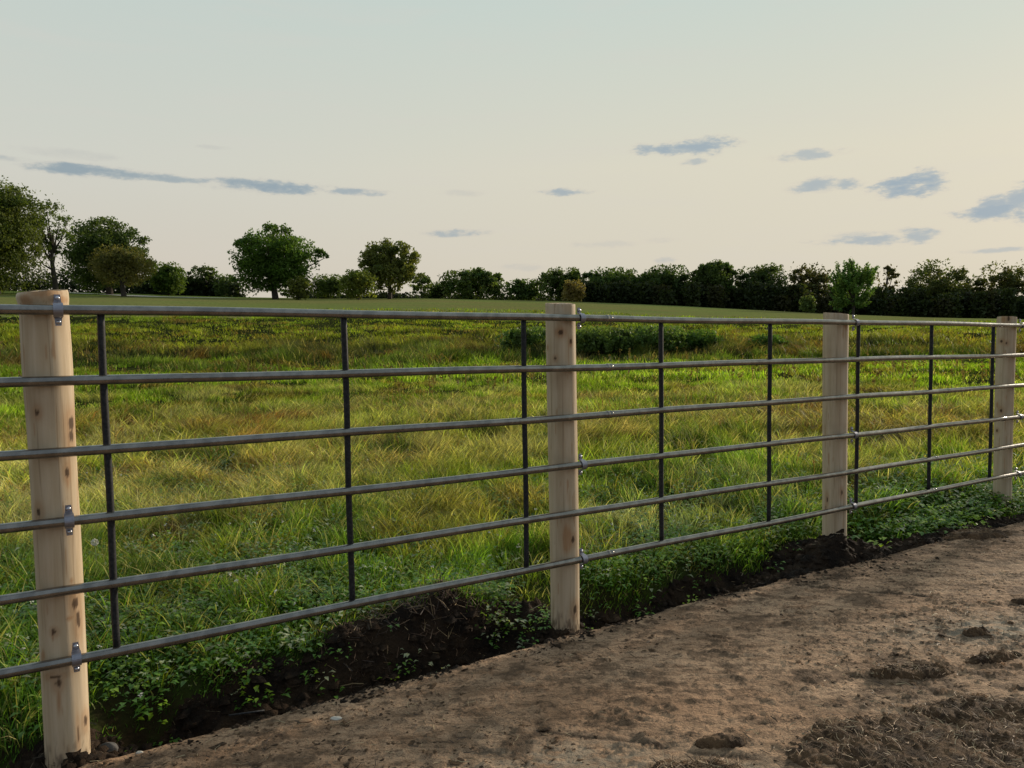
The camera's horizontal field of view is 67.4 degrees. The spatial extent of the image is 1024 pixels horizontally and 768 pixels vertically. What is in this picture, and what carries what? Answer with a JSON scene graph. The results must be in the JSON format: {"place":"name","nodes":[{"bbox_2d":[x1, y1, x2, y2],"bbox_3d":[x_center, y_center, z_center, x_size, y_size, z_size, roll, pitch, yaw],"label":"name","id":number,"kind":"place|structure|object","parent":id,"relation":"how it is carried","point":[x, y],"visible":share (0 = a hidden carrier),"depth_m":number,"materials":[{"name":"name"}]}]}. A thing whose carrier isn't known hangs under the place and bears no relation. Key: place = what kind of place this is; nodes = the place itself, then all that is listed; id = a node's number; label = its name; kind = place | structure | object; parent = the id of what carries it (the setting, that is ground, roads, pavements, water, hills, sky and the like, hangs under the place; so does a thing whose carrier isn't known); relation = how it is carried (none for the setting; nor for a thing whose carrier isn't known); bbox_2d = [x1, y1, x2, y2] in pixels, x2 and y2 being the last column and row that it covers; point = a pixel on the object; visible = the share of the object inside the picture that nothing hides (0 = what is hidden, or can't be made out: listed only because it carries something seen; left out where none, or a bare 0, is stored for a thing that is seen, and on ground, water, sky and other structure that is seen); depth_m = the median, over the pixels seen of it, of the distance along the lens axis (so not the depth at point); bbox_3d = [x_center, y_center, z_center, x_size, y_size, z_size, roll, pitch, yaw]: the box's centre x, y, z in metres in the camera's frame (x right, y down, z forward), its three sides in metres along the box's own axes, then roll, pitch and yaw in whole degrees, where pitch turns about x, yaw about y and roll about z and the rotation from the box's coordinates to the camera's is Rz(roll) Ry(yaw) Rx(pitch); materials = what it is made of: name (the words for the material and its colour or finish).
{"place":"outdoors","nodes":[
{"label":"outdoors","id":0,"kind":"place"},
{"bbox_2d":[0,291,261,297],"bbox_3d":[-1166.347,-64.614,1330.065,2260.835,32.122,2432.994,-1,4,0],"label":"lawn","id":1,"kind":"structure","parent":0,"point":[12,293],"depth_m":152.98,"materials":[{"name":"green plant"}]},
{"bbox_2d":[0,175,52,293],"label":"broadleaf tree","id":2,"kind":"object","parent":1,"relation":"on","point":[19,229],"visible":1,"depth_m":129.56,"materials":[{"name":"green plant"}]},
{"bbox_2d":[27,190,77,289],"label":"broadleaf tree","id":3,"kind":"object","parent":1,"relation":"on","point":[52,247],"visible":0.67,"depth_m":138.33,"materials":[{"name":"green plant"}]},
{"bbox_2d":[59,215,160,293],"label":"broadleaf tree","id":4,"kind":"object","parent":1,"relation":"on","point":[82,248],"visible":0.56,"depth_m":146.10,"materials":[{"name":"green plant"}]},
{"bbox_2d":[147,261,188,295],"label":"bush","id":5,"kind":"object","parent":1,"relation":"on","point":[169,279],"visible":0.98,"depth_m":157.40,"materials":[{"name":"green plant"}]},
{"bbox_2d":[186,263,220,293],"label":"broadleaf tree","id":6,"kind":"object","parent":1,"relation":"on","point":[203,269],"visible":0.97,"depth_m":172.90,"materials":[{"name":"green plant"}]},
{"bbox_2d":[212,273,234,296],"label":"bush","id":7,"kind":"object","parent":1,"relation":"on","point":[220,291],"visible":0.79,"depth_m":172.74,"materials":[{"name":"green plant"}]},
{"bbox_2d":[0,269,1023,318],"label":"undergrowth","id":8,"kind":"object","parent":1,"relation":"on","point":[911,302],"visible":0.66,"depth_m":169.43,"materials":[{"name":"green plant"}]},
{"bbox_2d":[69,292,209,297],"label":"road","id":9,"kind":"structure","parent":0,"point":[145,296],"depth_m":142.21,"materials":[{"name":"grey asphalt"}]},
{"bbox_2d":[0,371,1023,449],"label":"grass","id":10,"kind":"structure","parent":0,"point":[209,394],"depth_m":14.07,"materials":[{"name":"green plant"}]},
{"bbox_2d":[0,332,1023,394],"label":"grass","id":11,"kind":"structure","parent":0,"point":[461,351],"depth_m":29.12,"materials":[{"name":"green plant"}]},
{"bbox_2d":[0,315,1023,767],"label":"meadow","id":12,"kind":"structure","parent":0,"point":[100,717],"depth_m":4.49,"materials":[{"name":"plant"}]},
{"bbox_2d":[91,538,98,565],"bbox_3d":[-2.112,0.903,3.896,0.040,0.242,0.039,-1,4,0],"label":"dandelion","id":13,"kind":"object","parent":12,"relation":"on","point":[94,543],"visible":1,"depth_m":3.88,"materials":[{"name":"white plant"}]},
{"bbox_2d":[0,446,981,753],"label":"grass bunches","id":14,"kind":"object","parent":12,"relation":"on","point":[268,476],"depth_m":4.62,"materials":[{"name":"green plant"}]},
{"bbox_2d":[0,383,1020,500],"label":"seed stalks","id":15,"kind":"object","parent":12,"relation":"on","point":[529,403],"visible":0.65,"depth_m":10.19,"materials":[{"name":"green plant"}]},
{"bbox_2d":[0,409,1020,747],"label":"weeds","id":16,"kind":"object","parent":12,"relation":"on","point":[288,603],"visible":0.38,"depth_m":3.88,"materials":[{"name":"green plant"}]},
{"bbox_2d":[0,487,1023,767],"bbox_3d":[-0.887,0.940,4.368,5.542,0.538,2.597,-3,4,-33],"label":"grass","id":17,"kind":"structure","parent":12,"relation":"on","point":[92,536],"depth_m":4.29,"materials":[{"name":"green plant"}]},
{"bbox_2d":[0,407,1023,548],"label":"grass","id":18,"kind":"structure","parent":12,"relation":"on","point":[511,444],"depth_m":6.91,"materials":[{"name":"green plant"}]},
{"bbox_2d":[0,386,1023,505],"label":"grass bunches","id":19,"kind":"object","parent":12,"relation":"on","point":[667,438],"depth_m":9.11,"materials":[{"name":"green plant"}]},
{"bbox_2d":[0,316,1023,361],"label":"grass","id":20,"kind":"structure","parent":12,"relation":"on","point":[78,340],"depth_m":46.69,"materials":[{"name":"green plant"}]},
{"bbox_2d":[1,325,1022,397],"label":"seed stalks","id":21,"kind":"object","parent":12,"relation":"on","point":[629,355],"visible":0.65,"depth_m":23.60,"materials":[{"name":"brown plant"}]},
{"bbox_2d":[10,393,1018,697],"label":"seed heads","id":22,"kind":"object","parent":12,"relation":"on","point":[296,543],"visible":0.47,"depth_m":4.28,"materials":[{"name":"beige plant"}]},
{"bbox_2d":[494,326,545,349],"bbox_3d":[0.544,-1.709,33.004,2.645,1.592,2.180,-1,4,0],"label":"shrub","id":23,"kind":"object","parent":12,"relation":"on","point":[536,334],"visible":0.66,"depth_m":32.44,"materials":[{"name":"green plant"}]},
{"bbox_2d":[576,324,637,353],"bbox_3d":[3.840,-1.725,32.937,3.256,1.720,2.748,-1,4,0],"label":"shrub","id":24,"kind":"object","parent":12,"relation":"on","point":[607,338],"visible":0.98,"depth_m":32.30,"materials":[{"name":"green plant"}]},
{"bbox_2d":[620,324,686,351],"bbox_3d":[6.102,-1.786,33.954,3.403,1.700,2.847,-1,4,0],"label":"shrub","id":25,"kind":"object","parent":12,"relation":"on","point":[671,336],"visible":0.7,"depth_m":33.24,"materials":[{"name":"green plant"}]},
{"bbox_2d":[679,327,723,348],"bbox_3d":[8.504,-1.821,34.967,2.394,1.492,1.846,-1,4,0],"label":"shrub","id":26,"kind":"object","parent":12,"relation":"on","point":[709,337],"visible":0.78,"depth_m":34.38,"materials":[{"name":"green plant"}]},
{"bbox_2d":[743,333,788,351],"bbox_3d":[10.914,-1.531,33.007,1.952,1.349,1.505,-1,4,0],"label":"shrub","id":27,"kind":"object","parent":12,"relation":"on","point":[763,340],"visible":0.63,"depth_m":32.61,"materials":[{"name":"green plant"}]},
{"bbox_2d":[819,452,1023,547],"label":"weeds","id":28,"kind":"object","parent":12,"relation":"on","point":[898,524],"visible":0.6,"depth_m":5.42,"materials":[{"name":"green plant"}]},
{"bbox_2d":[0,295,1023,325],"bbox_3d":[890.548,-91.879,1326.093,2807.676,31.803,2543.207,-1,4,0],"label":"field","id":29,"kind":"structure","parent":0,"point":[489,305],"depth_m":106.84,"materials":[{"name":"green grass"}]},
{"bbox_2d":[86,244,157,296],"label":"fruit tree","id":30,"kind":"object","parent":29,"relation":"on","point":[119,263],"visible":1,"depth_m":133.24,"materials":[{"name":"green plant"}]},
{"bbox_2d":[227,221,328,298],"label":"broadleaf tree","id":31,"kind":"object","parent":29,"relation":"on","point":[276,261],"visible":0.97,"depth_m":144.03,"materials":[{"name":"green plant"}]},
{"bbox_2d":[285,275,312,299],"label":"bush","id":32,"kind":"object","parent":29,"relation":"on","point":[299,286],"visible":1,"depth_m":140.31,"materials":[{"name":"green plant"}]},
{"bbox_2d":[309,273,345,298],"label":"bush","id":33,"kind":"object","parent":29,"relation":"on","point":[326,287],"visible":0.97,"depth_m":162.23,"materials":[{"name":"green plant"}]},
{"bbox_2d":[337,269,378,299],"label":"bush","id":34,"kind":"object","parent":29,"relation":"on","point":[359,283],"visible":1,"depth_m":147.70,"materials":[{"name":"green plant"}]},
{"bbox_2d":[357,237,424,298],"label":"broadleaf tree","id":35,"kind":"object","parent":29,"relation":"on","point":[385,265],"visible":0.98,"depth_m":154.79,"materials":[{"name":"green plant"}]},
{"bbox_2d":[409,272,432,298],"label":"broadleaf tree","id":36,"kind":"object","parent":29,"relation":"on","point":[424,280],"visible":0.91,"depth_m":178.34,"materials":[{"name":"green plant"}]},
{"bbox_2d":[424,280,452,298],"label":"bush","id":37,"kind":"object","parent":29,"relation":"on","point":[436,291],"visible":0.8,"depth_m":182.65,"materials":[{"name":"green plant"}]},
{"bbox_2d":[437,267,507,299],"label":"bush","id":38,"kind":"object","parent":29,"relation":"on","point":[479,282],"visible":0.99,"depth_m":175.97,"materials":[{"name":"green plant"}]},
{"bbox_2d":[500,278,543,300],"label":"oak tree","id":39,"kind":"object","parent":29,"relation":"on","point":[521,289],"visible":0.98,"depth_m":178.55,"materials":[{"name":"green plant"}]},
{"bbox_2d":[536,266,585,300],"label":"oak tree","id":40,"kind":"object","parent":29,"relation":"on","point":[554,279],"visible":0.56,"depth_m":175.18,"materials":[{"name":"green plant"}]},
{"bbox_2d":[561,279,585,301],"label":"bush","id":41,"kind":"object","parent":29,"relation":"on","point":[573,291],"visible":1,"depth_m":158.21,"materials":[{"name":"green plant"}]},
{"bbox_2d":[580,266,640,298],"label":"oak tree","id":42,"kind":"object","parent":29,"relation":"on","point":[608,276],"visible":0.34,"depth_m":175.55,"materials":[{"name":"green plant"}]},
{"bbox_2d":[633,263,690,304],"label":"oak tree","id":43,"kind":"object","parent":29,"relation":"on","point":[667,276],"visible":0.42,"depth_m":174.17,"materials":[{"name":"green plant"}]},
{"bbox_2d":[689,259,736,307],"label":"oak tree","id":44,"kind":"object","parent":29,"relation":"on","point":[717,272],"visible":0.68,"depth_m":173.06,"materials":[{"name":"green plant"}]},
{"bbox_2d":[728,262,788,309],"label":"oak tree","id":45,"kind":"object","parent":29,"relation":"on","point":[768,275],"visible":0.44,"depth_m":174.49,"materials":[{"name":"green plant"}]},
{"bbox_2d":[798,295,816,312],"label":"bush","id":46,"kind":"object","parent":29,"relation":"on","point":[807,302],"visible":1,"depth_m":158.72,"materials":[{"name":"green plant"}]},
{"bbox_2d":[787,261,832,298],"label":"oak tree","id":47,"kind":"object","parent":29,"relation":"on","point":[813,278],"visible":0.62,"depth_m":179.31,"materials":[{"name":"green plant"}]},
{"bbox_2d":[827,258,879,314],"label":"broadleaf tree","id":48,"kind":"object","parent":29,"relation":"on","point":[851,284],"visible":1,"depth_m":156.06,"materials":[{"name":"green plant"}]},
{"bbox_2d":[874,264,899,289],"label":"oak tree","id":49,"kind":"object","parent":29,"relation":"on","point":[890,271],"visible":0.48,"depth_m":183.15,"materials":[{"name":"green plant"}]},
{"bbox_2d":[897,258,976,298],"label":"oak tree","id":50,"kind":"object","parent":29,"relation":"on","point":[935,284],"visible":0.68,"depth_m":178.18,"materials":[{"name":"green plant"}]},
{"bbox_2d":[965,274,988,292],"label":"oak tree","id":51,"kind":"object","parent":29,"relation":"on","point":[976,282],"visible":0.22,"depth_m":182.08,"materials":[{"name":"green plant"}]},
{"bbox_2d":[975,259,1023,295],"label":"oak tree","id":52,"kind":"object","parent":29,"relation":"on","point":[1008,278],"visible":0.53,"depth_m":179.63,"materials":[{"name":"green plant"}]},
{"bbox_2d":[0,0,1023,314],"label":"sky","id":53,"kind":"structure","parent":0,"point":[521,139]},
{"bbox_2d":[5,512,1023,767],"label":"soil","id":54,"kind":"structure","parent":0,"point":[397,639],"depth_m":3.35,"materials":[{"name":"brown soil"}]},
{"bbox_2d":[99,742,118,751],"bbox_3d":[-1.345,1.215,2.558,0.066,0.042,0.045,-1,4,0],"label":"stone","id":55,"kind":"object","parent":54,"relation":"on","point":[112,746],"visible":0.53,"depth_m":2.55,"materials":[{"name":"grey stone"}]},
{"bbox_2d":[229,710,263,715],"bbox_3d":[-0.936,1.161,2.711,0.119,0.006,0.006,-2,4,-16],"label":"pipe offcut","id":56,"kind":"object","parent":54,"relation":"on","point":[246,713],"visible":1,"depth_m":2.71,"materials":[{"name":"metal"}]},
{"bbox_2d":[311,571,523,687],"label":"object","id":57,"kind":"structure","parent":54,"relation":"on","point":[409,599],"depth_m":3.42,"materials":[{"name":"plant"}]},
{"bbox_2d":[0,289,1023,767],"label":"pipe fence","id":58,"kind":"object","parent":54,"relation":"in","point":[48,379],"visible":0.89,"depth_m":2.88,"materials":[{"name":"metal"}]},
{"bbox_2d":[30,516,1023,767],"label":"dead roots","id":59,"kind":"object","parent":54,"relation":"on","point":[556,630],"visible":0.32,"depth_m":3.42,"materials":[{"name":"plant"}]},
{"bbox_2d":[80,521,1023,767],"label":"dirt yard","id":60,"kind":"structure","parent":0,"point":[731,672],"depth_m":2.83,"materials":[{"name":"soil"}]},
{"bbox_2d":[299,718,311,722],"bbox_3d":[-0.699,1.143,2.608,0.045,0.009,0.026,-1,4,0],"label":"dead leaf","id":61,"kind":"object","parent":60,"relation":"on","point":[305,720],"visible":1,"depth_m":2.60,"materials":[{"name":"brown plant"}]},
{"bbox_2d":[330,716,341,719],"bbox_3d":[-0.599,1.140,2.618,0.042,0.012,0.024,-1,4,0],"label":"stone","id":62,"kind":"object","parent":60,"relation":"on","point":[335,718],"visible":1,"depth_m":2.61,"materials":[{"name":"stone"}]},
{"bbox_2d":[96,538,1023,767],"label":"dirt crumbs","id":63,"kind":"object","parent":60,"relation":"on","point":[345,765],"visible":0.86,"depth_m":2.73,"materials":[{"name":"brown soil"}]},
{"bbox_2d":[107,521,1023,765],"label":"soil crumbs","id":64,"kind":"object","parent":60,"relation":"on","point":[371,693],"visible":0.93,"depth_m":3.18,"materials":[{"name":"brown soil"}]},
{"bbox_2d":[650,750,748,767],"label":"manure heap","id":65,"kind":"object","parent":60,"relation":"on","point":[715,762],"visible":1,"depth_m":2.29,"materials":[{"name":"soil"}]},
{"bbox_2d":[694,732,747,748],"bbox_3d":[0.662,1.133,2.434,0.197,0.041,0.089,-1,4,0],"label":"manure heap","id":66,"kind":"object","parent":60,"relation":"on","point":[719,740],"visible":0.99,"depth_m":2.42,"materials":[{"name":"brown soil"}]},
{"bbox_2d":[785,708,1023,767],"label":"manure heap","id":67,"kind":"object","parent":60,"relation":"on","point":[906,740],"visible":0.98,"depth_m":2.38,"materials":[{"name":"soil"}]},
{"bbox_2d":[869,660,954,679],"bbox_3d":[1.500,1.080,2.900,0.390,0.064,0.134,-1,4,0],"label":"manure heap","id":68,"kind":"object","parent":60,"relation":"on","point":[921,670],"visible":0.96,"depth_m":2.88,"materials":[{"name":"soil"}]},
{"bbox_2d":[904,689,1023,724],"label":"manure heap","id":69,"kind":"object","parent":60,"relation":"on","point":[954,709],"visible":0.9,"depth_m":2.59,"materials":[{"name":"soil"}]},
{"bbox_2d":[962,626,989,636],"bbox_3d":[1.964,1.054,3.256,0.156,0.050,0.072,-2,4,-11],"label":"manure heap","id":70,"kind":"object","parent":60,"relation":"on","point":[976,631],"visible":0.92,"depth_m":3.24,"materials":[{"name":"brown soil"}]},
{"bbox_2d":[943,527,1011,539],"bbox_3d":[2.923,0.934,4.819,0.555,0.075,0.264,-1,4,0],"label":"manure heap","id":71,"kind":"object","parent":60,"relation":"on","point":[980,533],"visible":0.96,"depth_m":4.77,"materials":[{"name":"soil"}]},
{"bbox_2d":[963,646,1022,663],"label":"manure heap","id":72,"kind":"object","parent":60,"relation":"on","point":[999,656],"visible":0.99,"depth_m":3.00,"materials":[{"name":"soil"}]},
{"bbox_2d":[1010,597,1023,604],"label":"manure heap","id":73,"kind":"object","parent":60,"relation":"on","point":[1019,600],"visible":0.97,"depth_m":3.62,"materials":[{"name":"brown soil"}]}
]}

